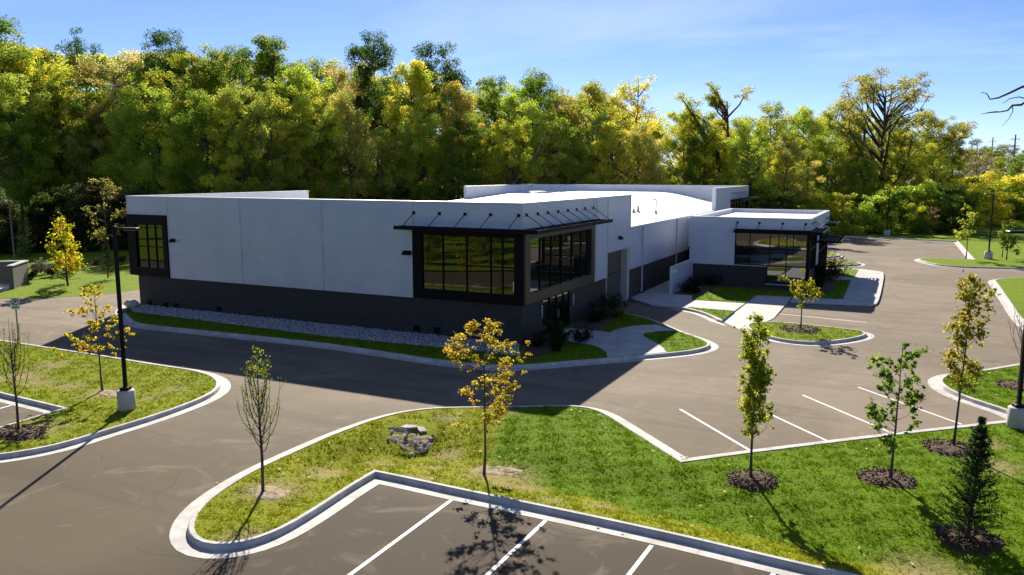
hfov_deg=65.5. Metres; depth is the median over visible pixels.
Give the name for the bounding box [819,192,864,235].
woodland shrub
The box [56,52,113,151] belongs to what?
woodland tree
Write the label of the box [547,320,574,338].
shrub
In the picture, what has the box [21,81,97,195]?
woodland tree
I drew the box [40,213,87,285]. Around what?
young tree
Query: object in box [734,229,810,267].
pavilion window
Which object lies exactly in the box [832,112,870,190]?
woodland tree
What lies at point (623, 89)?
woodland tree
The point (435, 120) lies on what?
woodland tree
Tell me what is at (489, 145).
woodland tree
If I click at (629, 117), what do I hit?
woodland tree
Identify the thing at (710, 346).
kerb
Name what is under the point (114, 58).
woodland tree
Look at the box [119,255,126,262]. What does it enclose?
shrub
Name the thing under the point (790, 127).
woodland tree
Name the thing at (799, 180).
woodland tree
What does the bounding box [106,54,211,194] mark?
woodland tree
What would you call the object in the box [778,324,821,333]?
mulch ring
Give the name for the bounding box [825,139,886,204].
woodland tree
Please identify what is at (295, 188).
woodland shrub
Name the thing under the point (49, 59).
woodland tree
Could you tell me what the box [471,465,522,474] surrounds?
soil patch
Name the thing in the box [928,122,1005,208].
woodland tree
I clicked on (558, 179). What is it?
woodland tree
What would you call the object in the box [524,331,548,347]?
shrub
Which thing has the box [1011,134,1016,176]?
utility pole
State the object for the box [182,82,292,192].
woodland tree
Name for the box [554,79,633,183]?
woodland tree
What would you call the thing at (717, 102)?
woodland tree
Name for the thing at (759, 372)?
young tree
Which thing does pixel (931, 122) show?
woodland tree
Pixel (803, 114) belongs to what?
woodland tree
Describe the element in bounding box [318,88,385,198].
woodland tree
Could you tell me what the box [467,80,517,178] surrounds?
woodland tree
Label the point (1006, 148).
woodland tree
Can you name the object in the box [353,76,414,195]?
woodland tree
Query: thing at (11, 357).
young tree
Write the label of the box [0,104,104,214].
woodland tree
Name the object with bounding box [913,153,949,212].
woodland tree
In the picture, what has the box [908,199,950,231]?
woodland shrub
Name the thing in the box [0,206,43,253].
woodland shrub
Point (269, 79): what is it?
woodland tree
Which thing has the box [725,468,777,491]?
mulch ring
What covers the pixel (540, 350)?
planting bed
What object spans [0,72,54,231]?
woodland tree
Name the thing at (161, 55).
woodland tree
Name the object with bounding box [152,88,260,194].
woodland tree
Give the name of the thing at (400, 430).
concrete slab
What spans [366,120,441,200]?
woodland tree
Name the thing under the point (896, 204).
woodland shrub
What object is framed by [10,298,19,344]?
road sign
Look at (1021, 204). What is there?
woodland shrub
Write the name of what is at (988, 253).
lamp post
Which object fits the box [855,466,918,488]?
mulch ring
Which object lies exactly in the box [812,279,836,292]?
planting bed
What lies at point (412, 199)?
woodland shrub
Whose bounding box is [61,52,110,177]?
woodland tree
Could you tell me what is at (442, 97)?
woodland tree
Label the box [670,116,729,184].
woodland tree
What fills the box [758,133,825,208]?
woodland tree
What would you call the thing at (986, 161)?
woodland tree
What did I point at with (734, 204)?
rear window
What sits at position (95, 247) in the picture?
woodland shrub
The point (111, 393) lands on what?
soil patch
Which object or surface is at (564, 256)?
corner window
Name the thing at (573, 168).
woodland tree
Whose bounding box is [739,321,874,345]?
kerb
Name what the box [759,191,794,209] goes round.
woodland shrub
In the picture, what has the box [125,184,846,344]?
office building
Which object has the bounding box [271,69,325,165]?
woodland tree
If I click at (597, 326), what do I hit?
planting bed
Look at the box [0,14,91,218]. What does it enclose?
woodland tree
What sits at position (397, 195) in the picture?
woodland shrub
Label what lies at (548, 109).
woodland tree
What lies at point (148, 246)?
end window
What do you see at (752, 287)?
planting bed
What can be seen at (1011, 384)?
mulch ring
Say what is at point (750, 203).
woodland shrub
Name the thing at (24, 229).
conifer
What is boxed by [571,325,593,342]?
shrub
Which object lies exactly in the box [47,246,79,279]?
conifer
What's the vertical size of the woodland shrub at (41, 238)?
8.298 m
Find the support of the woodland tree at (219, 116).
on the lawn at (42, 284)
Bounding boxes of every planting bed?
[522,336,566,357]
[574,313,616,330]
[674,283,717,294]
[721,285,804,291]
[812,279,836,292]
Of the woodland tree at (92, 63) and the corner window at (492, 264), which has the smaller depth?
the corner window at (492, 264)
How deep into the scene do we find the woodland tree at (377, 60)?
135.25 m
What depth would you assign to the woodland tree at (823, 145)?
172.65 m
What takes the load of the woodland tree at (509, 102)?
on the lawn at (42, 284)
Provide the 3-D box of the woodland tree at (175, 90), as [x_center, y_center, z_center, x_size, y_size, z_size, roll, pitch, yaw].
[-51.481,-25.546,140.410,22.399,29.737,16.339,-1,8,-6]
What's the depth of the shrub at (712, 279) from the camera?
66.64 m
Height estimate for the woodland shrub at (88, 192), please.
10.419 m
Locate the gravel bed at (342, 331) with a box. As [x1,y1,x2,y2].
[132,305,520,356]
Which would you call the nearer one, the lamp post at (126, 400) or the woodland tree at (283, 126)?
the lamp post at (126, 400)
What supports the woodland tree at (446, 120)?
on the lawn at (42, 284)
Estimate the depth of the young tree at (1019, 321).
35.05 m
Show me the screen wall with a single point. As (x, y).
(680, 272)
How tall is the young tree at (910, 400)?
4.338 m
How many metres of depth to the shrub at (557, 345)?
42.15 m
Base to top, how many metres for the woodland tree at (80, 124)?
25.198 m
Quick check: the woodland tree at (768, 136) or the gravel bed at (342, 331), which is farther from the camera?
the woodland tree at (768, 136)
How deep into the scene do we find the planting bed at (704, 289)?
63.60 m
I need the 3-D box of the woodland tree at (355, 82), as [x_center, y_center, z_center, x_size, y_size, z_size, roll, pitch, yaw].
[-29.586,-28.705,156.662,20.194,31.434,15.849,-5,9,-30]
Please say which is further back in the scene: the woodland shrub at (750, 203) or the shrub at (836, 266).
the woodland shrub at (750, 203)
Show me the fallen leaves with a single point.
(594, 449)
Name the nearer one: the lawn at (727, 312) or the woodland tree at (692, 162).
the lawn at (727, 312)
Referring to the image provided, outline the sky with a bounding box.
[0,0,1023,174]
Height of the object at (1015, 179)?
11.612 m
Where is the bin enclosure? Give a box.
[0,260,29,290]
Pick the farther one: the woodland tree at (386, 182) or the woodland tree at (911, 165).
the woodland tree at (911, 165)
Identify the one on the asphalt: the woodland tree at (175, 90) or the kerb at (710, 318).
the kerb at (710, 318)
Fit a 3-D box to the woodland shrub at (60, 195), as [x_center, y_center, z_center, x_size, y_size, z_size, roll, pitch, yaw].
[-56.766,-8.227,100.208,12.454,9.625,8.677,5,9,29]
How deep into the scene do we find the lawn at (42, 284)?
84.27 m
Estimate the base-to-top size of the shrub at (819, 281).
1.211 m
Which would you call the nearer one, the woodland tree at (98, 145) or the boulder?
the boulder
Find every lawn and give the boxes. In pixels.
[0,183,1023,298]
[0,342,215,452]
[125,304,706,363]
[194,366,1023,574]
[690,307,732,318]
[692,280,850,302]
[749,322,861,340]
[827,261,858,264]
[840,269,857,276]
[996,278,1023,318]
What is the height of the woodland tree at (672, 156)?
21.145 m
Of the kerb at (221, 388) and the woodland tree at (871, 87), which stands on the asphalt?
the kerb at (221, 388)
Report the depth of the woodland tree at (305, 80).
124.90 m
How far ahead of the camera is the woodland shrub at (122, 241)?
100.13 m
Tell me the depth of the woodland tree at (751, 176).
124.67 m
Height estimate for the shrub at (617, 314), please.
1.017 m
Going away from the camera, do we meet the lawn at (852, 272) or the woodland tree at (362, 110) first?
the lawn at (852, 272)
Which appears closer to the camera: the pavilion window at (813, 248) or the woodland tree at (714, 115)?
the pavilion window at (813, 248)
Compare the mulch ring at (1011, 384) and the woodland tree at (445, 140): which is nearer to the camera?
the mulch ring at (1011, 384)
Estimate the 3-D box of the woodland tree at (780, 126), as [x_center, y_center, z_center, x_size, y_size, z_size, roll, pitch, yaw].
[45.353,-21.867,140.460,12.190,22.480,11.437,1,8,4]
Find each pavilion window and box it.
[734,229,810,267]
[766,266,808,285]
[809,227,816,270]
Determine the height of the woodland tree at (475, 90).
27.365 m
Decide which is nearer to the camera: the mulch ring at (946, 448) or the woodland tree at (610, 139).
the mulch ring at (946, 448)
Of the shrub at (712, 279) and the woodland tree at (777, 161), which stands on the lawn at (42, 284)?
the woodland tree at (777, 161)
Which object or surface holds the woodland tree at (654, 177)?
on the lawn at (42, 284)
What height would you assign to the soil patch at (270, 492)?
0.133 m
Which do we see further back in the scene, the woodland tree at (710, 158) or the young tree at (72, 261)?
the woodland tree at (710, 158)
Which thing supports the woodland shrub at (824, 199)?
on the lawn at (42, 284)
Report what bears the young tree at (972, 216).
on the lawn at (42, 284)
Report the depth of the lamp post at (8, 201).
82.30 m
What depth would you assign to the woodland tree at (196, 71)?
122.50 m
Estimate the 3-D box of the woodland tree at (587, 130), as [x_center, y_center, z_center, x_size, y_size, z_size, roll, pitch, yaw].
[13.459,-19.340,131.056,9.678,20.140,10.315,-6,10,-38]
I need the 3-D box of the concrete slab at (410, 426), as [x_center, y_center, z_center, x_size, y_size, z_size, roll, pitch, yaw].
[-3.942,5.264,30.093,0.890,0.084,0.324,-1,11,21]
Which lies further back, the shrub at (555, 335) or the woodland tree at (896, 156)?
the woodland tree at (896, 156)
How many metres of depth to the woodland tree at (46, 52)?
161.18 m
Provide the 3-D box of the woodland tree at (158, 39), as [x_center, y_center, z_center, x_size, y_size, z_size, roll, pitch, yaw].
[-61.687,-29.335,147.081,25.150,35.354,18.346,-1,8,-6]
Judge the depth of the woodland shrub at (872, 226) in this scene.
123.99 m
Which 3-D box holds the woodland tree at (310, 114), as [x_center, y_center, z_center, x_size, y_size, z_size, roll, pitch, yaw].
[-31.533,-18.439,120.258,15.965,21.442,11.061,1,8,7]
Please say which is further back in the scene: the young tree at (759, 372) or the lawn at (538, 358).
the lawn at (538, 358)
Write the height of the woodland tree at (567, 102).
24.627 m
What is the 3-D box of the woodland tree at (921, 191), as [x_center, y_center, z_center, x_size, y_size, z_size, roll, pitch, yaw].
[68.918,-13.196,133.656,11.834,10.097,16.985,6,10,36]
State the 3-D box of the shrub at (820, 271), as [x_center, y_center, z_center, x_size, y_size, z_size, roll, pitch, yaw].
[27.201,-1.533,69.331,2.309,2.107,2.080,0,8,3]
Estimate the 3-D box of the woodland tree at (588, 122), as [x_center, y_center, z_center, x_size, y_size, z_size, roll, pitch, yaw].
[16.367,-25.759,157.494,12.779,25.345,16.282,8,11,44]
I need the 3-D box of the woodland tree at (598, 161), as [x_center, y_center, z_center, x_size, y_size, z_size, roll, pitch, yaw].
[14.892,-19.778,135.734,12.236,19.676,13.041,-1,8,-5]
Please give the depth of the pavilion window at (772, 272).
64.80 m
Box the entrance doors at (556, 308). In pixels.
[542,290,569,334]
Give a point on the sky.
(794, 53)
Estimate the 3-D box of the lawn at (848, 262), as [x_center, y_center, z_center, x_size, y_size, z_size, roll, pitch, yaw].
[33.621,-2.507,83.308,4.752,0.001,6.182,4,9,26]
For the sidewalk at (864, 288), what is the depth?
60.05 m
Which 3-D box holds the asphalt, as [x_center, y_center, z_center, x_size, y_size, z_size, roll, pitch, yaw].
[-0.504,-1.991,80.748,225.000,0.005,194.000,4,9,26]
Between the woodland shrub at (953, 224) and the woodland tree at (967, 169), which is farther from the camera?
the woodland tree at (967, 169)
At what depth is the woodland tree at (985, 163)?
296.42 m
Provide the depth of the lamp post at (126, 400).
31.46 m
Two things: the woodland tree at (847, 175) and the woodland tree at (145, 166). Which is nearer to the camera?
the woodland tree at (145, 166)
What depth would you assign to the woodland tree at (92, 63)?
146.24 m
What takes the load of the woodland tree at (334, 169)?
on the lawn at (42, 284)
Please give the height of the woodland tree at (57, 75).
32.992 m
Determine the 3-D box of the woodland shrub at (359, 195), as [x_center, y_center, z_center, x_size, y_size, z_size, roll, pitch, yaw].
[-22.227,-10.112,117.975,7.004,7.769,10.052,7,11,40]
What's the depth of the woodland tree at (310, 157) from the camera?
117.11 m
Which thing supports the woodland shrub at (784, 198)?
on the lawn at (42, 284)
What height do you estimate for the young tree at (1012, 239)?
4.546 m
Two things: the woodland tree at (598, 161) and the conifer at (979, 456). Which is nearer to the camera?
the conifer at (979, 456)
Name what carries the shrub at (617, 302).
on the planting bed at (597, 326)
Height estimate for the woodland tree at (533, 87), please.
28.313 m
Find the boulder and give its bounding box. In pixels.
[123,299,139,307]
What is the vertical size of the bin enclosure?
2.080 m
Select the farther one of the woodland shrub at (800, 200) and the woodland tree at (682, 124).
the woodland tree at (682, 124)
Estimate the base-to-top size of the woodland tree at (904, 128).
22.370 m
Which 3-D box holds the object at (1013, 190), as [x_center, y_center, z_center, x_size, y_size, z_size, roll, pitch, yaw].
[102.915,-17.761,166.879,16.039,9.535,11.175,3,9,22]
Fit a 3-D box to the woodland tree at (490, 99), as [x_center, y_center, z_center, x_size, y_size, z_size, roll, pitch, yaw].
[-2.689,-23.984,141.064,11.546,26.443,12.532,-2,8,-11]
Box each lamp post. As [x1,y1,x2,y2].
[0,200,14,259]
[112,226,139,411]
[883,189,890,234]
[984,193,994,258]
[1005,230,1023,430]
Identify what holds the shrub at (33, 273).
on the lawn at (42, 284)
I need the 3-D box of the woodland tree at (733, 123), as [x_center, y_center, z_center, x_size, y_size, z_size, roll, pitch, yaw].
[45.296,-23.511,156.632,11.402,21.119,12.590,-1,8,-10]
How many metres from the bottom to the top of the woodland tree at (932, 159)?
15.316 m
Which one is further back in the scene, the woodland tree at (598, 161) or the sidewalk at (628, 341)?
the woodland tree at (598, 161)
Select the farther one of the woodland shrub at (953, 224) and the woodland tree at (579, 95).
the woodland tree at (579, 95)
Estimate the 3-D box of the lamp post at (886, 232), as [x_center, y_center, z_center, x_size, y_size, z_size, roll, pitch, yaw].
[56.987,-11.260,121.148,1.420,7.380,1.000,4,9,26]
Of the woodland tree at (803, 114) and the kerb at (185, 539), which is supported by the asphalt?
the kerb at (185, 539)
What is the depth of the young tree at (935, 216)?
123.80 m
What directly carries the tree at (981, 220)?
on the lawn at (42, 284)
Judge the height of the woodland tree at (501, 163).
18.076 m
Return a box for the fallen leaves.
[21,342,1022,565]
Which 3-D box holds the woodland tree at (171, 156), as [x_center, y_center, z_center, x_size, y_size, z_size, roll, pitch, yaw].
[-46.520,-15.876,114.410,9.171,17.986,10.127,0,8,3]
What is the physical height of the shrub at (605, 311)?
1.090 m
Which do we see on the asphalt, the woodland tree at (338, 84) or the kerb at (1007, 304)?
the kerb at (1007, 304)
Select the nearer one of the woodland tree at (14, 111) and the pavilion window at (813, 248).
the pavilion window at (813, 248)
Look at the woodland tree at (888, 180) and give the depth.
153.65 m
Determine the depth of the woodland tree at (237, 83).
140.20 m
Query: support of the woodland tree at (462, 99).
on the lawn at (42, 284)
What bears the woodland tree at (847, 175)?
on the lawn at (42, 284)
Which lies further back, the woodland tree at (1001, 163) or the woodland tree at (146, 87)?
the woodland tree at (1001, 163)
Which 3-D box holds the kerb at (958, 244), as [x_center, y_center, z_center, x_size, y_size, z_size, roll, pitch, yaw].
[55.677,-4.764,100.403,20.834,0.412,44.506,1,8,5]
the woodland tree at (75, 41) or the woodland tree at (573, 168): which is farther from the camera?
the woodland tree at (75, 41)
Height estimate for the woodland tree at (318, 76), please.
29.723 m
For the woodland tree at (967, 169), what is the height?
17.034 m
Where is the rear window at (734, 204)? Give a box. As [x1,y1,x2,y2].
[730,200,748,208]
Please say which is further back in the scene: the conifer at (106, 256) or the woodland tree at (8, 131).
the woodland tree at (8, 131)
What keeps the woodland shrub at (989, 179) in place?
on the lawn at (42, 284)
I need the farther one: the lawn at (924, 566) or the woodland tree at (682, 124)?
the woodland tree at (682, 124)
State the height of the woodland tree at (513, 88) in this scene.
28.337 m
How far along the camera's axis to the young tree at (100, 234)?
85.72 m
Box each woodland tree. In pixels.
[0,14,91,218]
[0,39,93,211]
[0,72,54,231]
[0,73,56,226]
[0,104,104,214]
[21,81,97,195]
[23,46,101,209]
[27,47,62,209]
[30,80,109,191]
[50,27,107,145]
[52,51,156,195]
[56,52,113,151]
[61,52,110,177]
[61,93,132,215]
[63,49,143,173]
[88,85,179,194]
[91,48,152,183]
[101,106,147,192]
[102,27,191,189]
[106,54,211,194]
[116,81,180,194]
[135,49,183,191]
[136,51,247,193]
[152,54,248,191]
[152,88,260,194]
[156,113,212,194]
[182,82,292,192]
[185,43,292,191]
[197,58,273,167]
[200,98,257,192]
[211,52,261,191]
[224,33,310,184]
[225,80,308,191]
[239,63,307,177]
[243,62,373,198]
[265,93,354,198]
[267,56,354,185]
[268,119,331,198]
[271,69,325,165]
[300,67,368,151]
[304,117,348,198]
[308,63,380,198]
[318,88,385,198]
[332,62,382,198]
[334,29,413,199]
[338,75,425,196]
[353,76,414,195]
[360,120,417,199]
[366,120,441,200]
[371,40,479,189]
[373,58,440,200]
[383,80,441,171]
[395,108,444,200]
[400,71,458,134]
[412,84,473,198]
[420,126,475,200]
[423,80,499,200]
[429,112,498,199]
[451,85,491,170]
[454,127,492,196]
[457,94,578,184]
[463,75,522,184]
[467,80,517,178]
[478,118,545,184]
[482,98,581,184]
[483,66,572,182]
[497,78,553,183]
[526,95,562,175]
[535,124,570,183]
[541,87,586,183]
[544,92,580,183]
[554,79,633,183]
[555,124,598,183]
[563,95,627,170]
[563,107,624,184]
[570,113,633,184]
[572,90,613,170]
[576,119,649,184]
[594,122,673,184]
[596,74,675,184]
[602,107,650,175]
[614,109,671,183]
[637,148,665,179]
[640,119,673,180]
[653,104,720,184]
[656,117,702,184]
[656,134,710,184]
[662,110,737,184]
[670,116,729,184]
[674,80,773,184]
[697,130,745,185]
[712,118,780,208]
[725,114,763,169]
[739,137,783,204]
[741,99,807,184]
[741,122,783,185]
[755,104,839,208]
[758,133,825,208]
[770,141,804,207]
[781,126,807,178]
[792,111,831,191]
[793,153,824,209]
[794,100,866,202]
[800,127,842,203]
[804,136,855,209]
[817,66,977,215]
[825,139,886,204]
[829,141,870,205]
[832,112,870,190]
[847,111,894,204]
[848,157,878,218]
[862,129,929,222]
[865,117,912,186]
[876,108,982,202]
[879,159,908,218]
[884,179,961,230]
[897,156,930,202]
[906,142,958,214]
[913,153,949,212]
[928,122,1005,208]
[951,160,975,174]
[961,148,998,176]
[971,148,1000,175]
[972,144,1011,173]
[987,156,1010,179]
[996,144,1022,176]
[1006,150,1023,187]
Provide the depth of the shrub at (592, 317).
50.24 m
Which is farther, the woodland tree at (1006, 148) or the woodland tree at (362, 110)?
the woodland tree at (1006, 148)
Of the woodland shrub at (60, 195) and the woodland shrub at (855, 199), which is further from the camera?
the woodland shrub at (855, 199)
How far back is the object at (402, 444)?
29.22 m
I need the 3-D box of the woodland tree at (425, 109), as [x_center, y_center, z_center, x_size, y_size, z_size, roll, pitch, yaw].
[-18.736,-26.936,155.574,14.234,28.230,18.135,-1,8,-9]
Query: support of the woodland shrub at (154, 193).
on the lawn at (42, 284)
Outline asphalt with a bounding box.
[0,237,1023,574]
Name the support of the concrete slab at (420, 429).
on the lawn at (924, 566)
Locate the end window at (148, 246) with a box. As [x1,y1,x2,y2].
[126,214,169,277]
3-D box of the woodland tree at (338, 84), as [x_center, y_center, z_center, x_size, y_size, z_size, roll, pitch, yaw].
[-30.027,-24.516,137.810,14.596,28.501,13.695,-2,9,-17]
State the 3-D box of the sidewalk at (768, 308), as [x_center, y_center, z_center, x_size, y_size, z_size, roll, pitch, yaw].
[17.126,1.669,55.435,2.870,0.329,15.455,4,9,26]
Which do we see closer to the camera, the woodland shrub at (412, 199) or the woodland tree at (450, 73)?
the woodland shrub at (412, 199)
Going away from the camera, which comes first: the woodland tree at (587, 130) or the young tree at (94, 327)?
the young tree at (94, 327)
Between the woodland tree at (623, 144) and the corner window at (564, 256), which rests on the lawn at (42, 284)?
the woodland tree at (623, 144)
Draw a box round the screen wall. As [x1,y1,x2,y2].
[669,259,692,293]
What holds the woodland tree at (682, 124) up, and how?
on the lawn at (42, 284)
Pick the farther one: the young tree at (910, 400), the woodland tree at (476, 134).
the woodland tree at (476, 134)
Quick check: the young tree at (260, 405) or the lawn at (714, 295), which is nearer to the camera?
the young tree at (260, 405)
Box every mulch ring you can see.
[0,424,47,440]
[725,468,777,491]
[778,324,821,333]
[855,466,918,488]
[920,437,982,457]
[933,524,1005,555]
[995,379,1023,390]
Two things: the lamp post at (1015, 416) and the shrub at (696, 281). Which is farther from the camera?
the shrub at (696, 281)
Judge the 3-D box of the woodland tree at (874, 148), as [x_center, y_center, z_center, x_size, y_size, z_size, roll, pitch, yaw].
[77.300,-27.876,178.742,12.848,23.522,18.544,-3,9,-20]
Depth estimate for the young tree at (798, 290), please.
47.32 m
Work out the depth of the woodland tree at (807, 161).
145.00 m
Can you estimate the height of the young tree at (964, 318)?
6.217 m
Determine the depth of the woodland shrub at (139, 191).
104.20 m
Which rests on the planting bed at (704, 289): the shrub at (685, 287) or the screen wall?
the shrub at (685, 287)
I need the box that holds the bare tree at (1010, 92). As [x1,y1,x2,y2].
[981,85,1023,124]
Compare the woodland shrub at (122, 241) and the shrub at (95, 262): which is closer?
the shrub at (95, 262)
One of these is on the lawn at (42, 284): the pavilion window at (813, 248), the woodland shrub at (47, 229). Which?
the woodland shrub at (47, 229)
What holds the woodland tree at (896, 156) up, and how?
on the lawn at (42, 284)
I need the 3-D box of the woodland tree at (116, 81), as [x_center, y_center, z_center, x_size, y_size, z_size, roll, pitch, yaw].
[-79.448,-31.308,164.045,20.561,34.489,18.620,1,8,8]
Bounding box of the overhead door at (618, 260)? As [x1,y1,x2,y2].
[605,247,629,303]
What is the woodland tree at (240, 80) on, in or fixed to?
on the lawn at (42, 284)
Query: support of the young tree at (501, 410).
on the lawn at (924, 566)
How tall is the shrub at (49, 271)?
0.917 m
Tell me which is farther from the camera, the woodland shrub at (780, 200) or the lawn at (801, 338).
the woodland shrub at (780, 200)
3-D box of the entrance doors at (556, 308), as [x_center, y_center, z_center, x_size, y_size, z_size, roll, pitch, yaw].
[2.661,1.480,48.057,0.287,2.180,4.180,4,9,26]
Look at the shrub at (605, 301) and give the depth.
52.83 m
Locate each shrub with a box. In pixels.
[0,187,20,252]
[0,197,76,244]
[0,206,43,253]
[0,213,51,250]
[26,184,104,252]
[27,261,40,280]
[28,257,52,272]
[41,179,130,252]
[43,266,55,275]
[57,194,120,251]
[87,258,100,265]
[95,194,128,250]
[102,185,149,238]
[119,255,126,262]
[151,191,187,194]
[276,185,303,190]
[354,193,374,199]
[370,188,411,199]
[409,196,421,200]
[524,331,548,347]
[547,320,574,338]
[548,327,573,344]
[549,338,563,351]
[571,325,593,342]
[584,309,605,321]
[588,295,619,314]
[588,304,614,318]
[600,289,634,308]
[609,305,625,317]
[677,280,697,291]
[685,277,701,287]
[687,274,708,284]
[688,285,701,292]
[700,272,722,284]
[748,183,796,209]
[748,186,778,208]
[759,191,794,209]
[787,197,818,209]
[803,190,847,234]
[812,275,824,287]
[815,260,839,280]
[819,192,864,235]
[820,252,856,278]
[839,195,881,231]
[844,195,899,233]
[856,185,931,233]
[892,202,942,232]
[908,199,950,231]
[920,185,982,234]
[925,175,997,218]
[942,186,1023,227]
[956,170,1016,210]
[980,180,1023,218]
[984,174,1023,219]
[1006,188,1023,219]
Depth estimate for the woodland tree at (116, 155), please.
135.78 m
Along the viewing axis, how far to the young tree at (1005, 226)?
89.44 m
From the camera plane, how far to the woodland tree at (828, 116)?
159.23 m
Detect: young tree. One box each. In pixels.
[0,320,36,429]
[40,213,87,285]
[51,284,135,390]
[80,175,126,257]
[236,345,284,490]
[442,317,532,474]
[733,312,776,476]
[778,269,822,327]
[864,342,933,477]
[924,206,940,230]
[939,270,1000,444]
[951,203,979,258]
[996,220,1010,256]
[998,219,1020,259]
[1007,307,1022,384]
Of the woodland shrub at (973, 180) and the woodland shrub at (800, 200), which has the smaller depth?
the woodland shrub at (800, 200)
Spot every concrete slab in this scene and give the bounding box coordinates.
[388,427,412,433]
[401,424,417,428]
[417,426,426,432]
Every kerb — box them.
[0,340,230,462]
[115,305,718,370]
[169,363,1019,574]
[673,306,725,325]
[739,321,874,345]
[826,260,864,267]
[832,235,1023,269]
[988,277,1023,329]
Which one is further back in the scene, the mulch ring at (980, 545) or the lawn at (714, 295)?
the lawn at (714, 295)
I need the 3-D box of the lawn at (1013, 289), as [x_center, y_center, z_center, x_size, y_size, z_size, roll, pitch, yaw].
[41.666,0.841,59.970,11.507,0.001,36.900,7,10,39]
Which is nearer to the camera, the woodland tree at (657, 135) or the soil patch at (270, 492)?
the soil patch at (270, 492)
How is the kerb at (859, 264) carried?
on the asphalt
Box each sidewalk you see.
[563,324,674,357]
[630,268,883,320]
[723,295,792,329]
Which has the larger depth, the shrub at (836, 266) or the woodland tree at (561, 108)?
the woodland tree at (561, 108)
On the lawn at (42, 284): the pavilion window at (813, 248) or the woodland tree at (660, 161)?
the woodland tree at (660, 161)
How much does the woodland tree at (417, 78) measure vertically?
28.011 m
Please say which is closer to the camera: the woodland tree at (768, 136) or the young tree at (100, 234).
the young tree at (100, 234)
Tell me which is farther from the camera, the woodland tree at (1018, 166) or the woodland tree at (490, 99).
the woodland tree at (1018, 166)
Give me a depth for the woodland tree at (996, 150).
353.24 m
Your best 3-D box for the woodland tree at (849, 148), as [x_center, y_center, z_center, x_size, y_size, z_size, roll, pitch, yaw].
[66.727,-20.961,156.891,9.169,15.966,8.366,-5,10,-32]
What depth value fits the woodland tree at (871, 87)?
153.19 m
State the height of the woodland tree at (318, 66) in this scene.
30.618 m
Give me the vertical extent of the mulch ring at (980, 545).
0.360 m
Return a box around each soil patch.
[96,390,116,396]
[246,485,289,499]
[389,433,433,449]
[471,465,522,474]
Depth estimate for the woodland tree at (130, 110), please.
126.87 m
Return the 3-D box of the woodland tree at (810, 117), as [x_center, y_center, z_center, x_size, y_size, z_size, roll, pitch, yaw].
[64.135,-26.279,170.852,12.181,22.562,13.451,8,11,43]
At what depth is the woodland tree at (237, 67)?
126.71 m
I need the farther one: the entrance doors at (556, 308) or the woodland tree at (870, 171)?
the woodland tree at (870, 171)
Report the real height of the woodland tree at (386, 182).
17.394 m
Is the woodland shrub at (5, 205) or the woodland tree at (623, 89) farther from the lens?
the woodland tree at (623, 89)
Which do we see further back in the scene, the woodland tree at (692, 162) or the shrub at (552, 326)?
the woodland tree at (692, 162)
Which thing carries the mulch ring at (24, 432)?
on the lawn at (50, 427)
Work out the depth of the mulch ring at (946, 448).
27.17 m
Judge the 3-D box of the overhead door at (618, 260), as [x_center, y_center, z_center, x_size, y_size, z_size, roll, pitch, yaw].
[7.445,-0.736,57.937,0.620,4.100,5.040,4,9,26]
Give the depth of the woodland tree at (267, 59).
129.64 m
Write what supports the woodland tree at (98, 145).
on the lawn at (42, 284)
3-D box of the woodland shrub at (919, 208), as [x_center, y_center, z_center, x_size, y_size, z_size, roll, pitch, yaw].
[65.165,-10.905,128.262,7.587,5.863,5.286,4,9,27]
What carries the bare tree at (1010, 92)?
on the lawn at (924, 566)
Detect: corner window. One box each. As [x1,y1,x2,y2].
[412,230,525,305]
[525,225,594,304]
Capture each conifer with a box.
[14,203,38,259]
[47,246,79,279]
[93,242,122,277]
[922,415,1015,538]
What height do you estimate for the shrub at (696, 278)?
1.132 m

